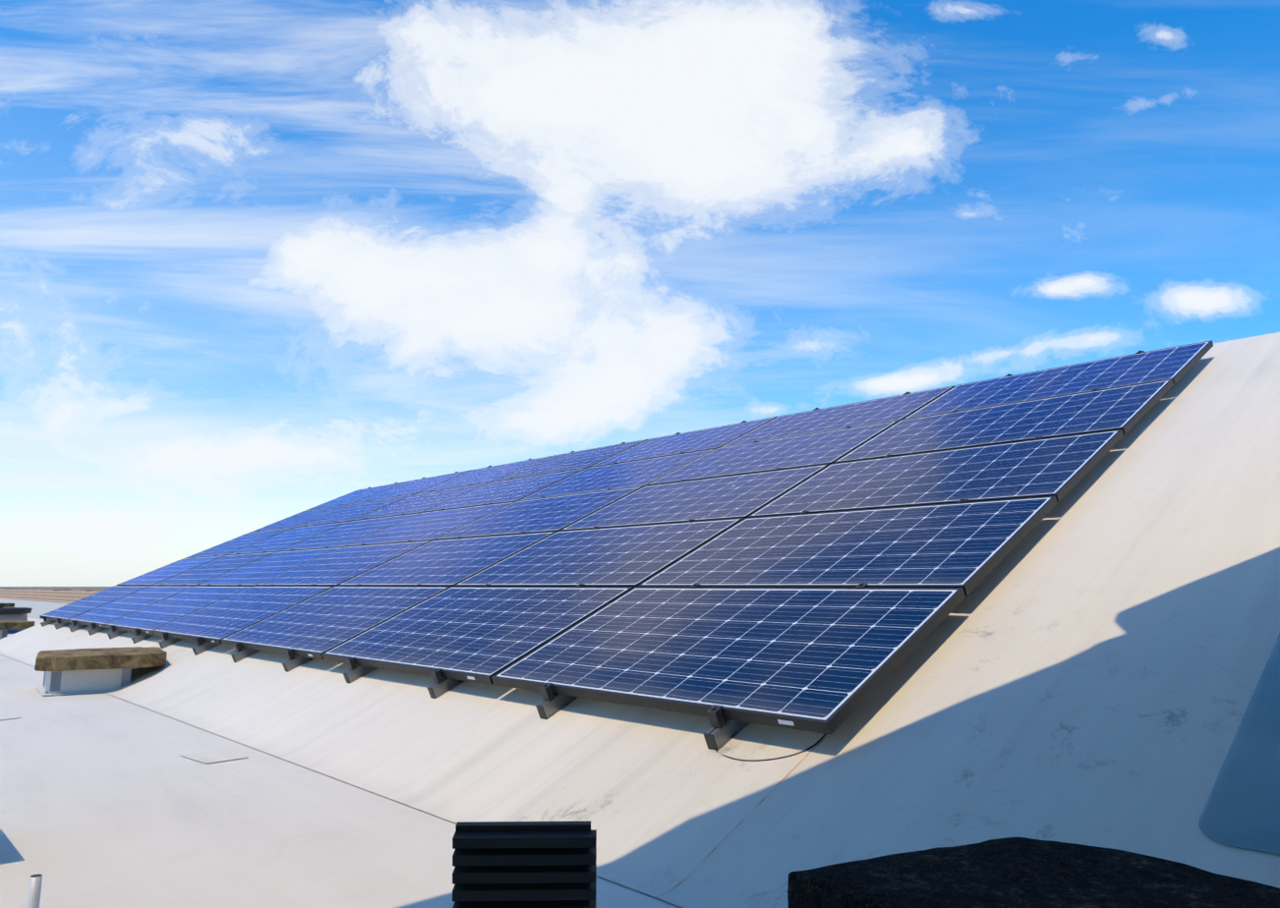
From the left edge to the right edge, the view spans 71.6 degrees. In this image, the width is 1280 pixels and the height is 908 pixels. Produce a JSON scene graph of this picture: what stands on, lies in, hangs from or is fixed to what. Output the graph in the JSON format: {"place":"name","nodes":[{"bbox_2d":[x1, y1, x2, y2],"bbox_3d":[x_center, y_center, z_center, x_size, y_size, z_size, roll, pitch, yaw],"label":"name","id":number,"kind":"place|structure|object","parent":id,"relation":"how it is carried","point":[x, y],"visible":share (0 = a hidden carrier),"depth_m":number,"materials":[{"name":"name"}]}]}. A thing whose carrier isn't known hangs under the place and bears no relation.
{"place":"outdoors","nodes":[
{"label":"outdoors","id":0,"kind":"place"},
{"bbox_2d":[0,586,111,590],"bbox_3d":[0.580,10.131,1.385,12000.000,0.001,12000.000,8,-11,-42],"label":"hills","id":1,"kind":"structure","parent":0,"point":[79,588],"depth_m":2796.82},
{"bbox_2d":[0,617,683,907],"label":"flat roof","id":2,"kind":"object","parent":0,"point":[108,801],"visible":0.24,"depth_m":3.06,"materials":[{"name":"white concrete"}]},
{"bbox_2d":[0,630,7,639],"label":"vent base","id":3,"kind":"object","parent":2,"relation":"on","point":[3,633],"depth_m":12.77,"materials":[{"name":"metal"}]},
{"bbox_2d":[0,620,34,630],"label":"vent cap","id":4,"kind":"object","parent":3,"relation":"on","point":[13,624],"visible":0.85,"depth_m":12.80,"materials":[{"name":"brown stone"}]},
{"bbox_2d":[0,602,31,634],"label":"roof vent","id":5,"kind":"object","parent":2,"relation":"on","point":[9,611],"visible":0.69,"depth_m":15.12,"materials":[{"name":"metal"}]},
{"bbox_2d":[26,873,42,907],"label":"pipe","id":6,"kind":"object","parent":2,"relation":"on","point":[34,891],"visible":1,"depth_m":2.19,"materials":[{"name":"silver metal"}]},
{"bbox_2d":[0,588,101,620],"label":"ground","id":7,"kind":"structure","parent":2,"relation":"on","point":[39,602],"depth_m":21.79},
{"bbox_2d":[34,668,131,697],"bbox_3d":[-4.371,1.769,7.012,0.620,0.181,0.620,7,-11,-38],"label":"vent base","id":8,"kind":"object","parent":2,"relation":"on","point":[68,682],"depth_m":6.80,"materials":[{"name":"metal"}]},
{"bbox_2d":[34,646,167,671],"bbox_3d":[-4.329,1.642,7.134,0.873,0.111,0.893,5,-10,-32],"label":"vent cap","id":9,"kind":"object","parent":8,"relation":"on","point":[95,659],"visible":1,"depth_m":6.83,"materials":[{"name":"brown stone"}]},
{"bbox_2d":[452,820,596,907],"bbox_3d":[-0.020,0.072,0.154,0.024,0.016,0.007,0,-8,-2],"label":"vent","id":10,"kind":"object","parent":2,"relation":"on","point":[524,864],"visible":1,"depth_m":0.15,"materials":[{"name":"black metal"}]},
{"bbox_2d":[0,332,1279,907],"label":"roof slope","id":11,"kind":"structure","parent":2,"relation":"on","point":[1085,661],"depth_m":3.04,"materials":[{"name":"white concrete"}]},
{"bbox_2d":[40,350,1144,750],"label":"mounting brackets","id":12,"kind":"object","parent":11,"relation":"on","point":[721,732],"visible":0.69,"depth_m":4.54,"materials":[{"name":"black metal"}]},
{"bbox_2d":[39,340,1213,734],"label":"solar panels","id":13,"kind":"object","parent":12,"relation":"on","point":[773,617],"visible":1,"depth_m":5.45,"materials":[{"name":"blue glass"}]},
{"bbox_2d":[715,734,826,761],"bbox_3d":[0.429,0.927,2.994,0.466,0.192,0.207,-6,-10,35],"label":"cable","id":14,"kind":"object","parent":11,"relation":"on","point":[817,742],"visible":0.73,"depth_m":2.88,"materials":[{"name":"black rubber"}]},
{"bbox_2d":[1198,633,1279,856],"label":"skylight","id":15,"kind":"object","parent":11,"relation":"on","point":[1242,808],"visible":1,"depth_m":2.10},
{"bbox_2d":[787,836,1279,907],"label":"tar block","id":16,"kind":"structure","parent":2,"relation":"on","point":[1016,872],"depth_m":1.28,"materials":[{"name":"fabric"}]},
{"bbox_2d":[0,0,1279,586],"label":"sky","id":17,"kind":"structure","parent":0,"point":[263,262],"materials":[{"name":"blue"}]}
]}

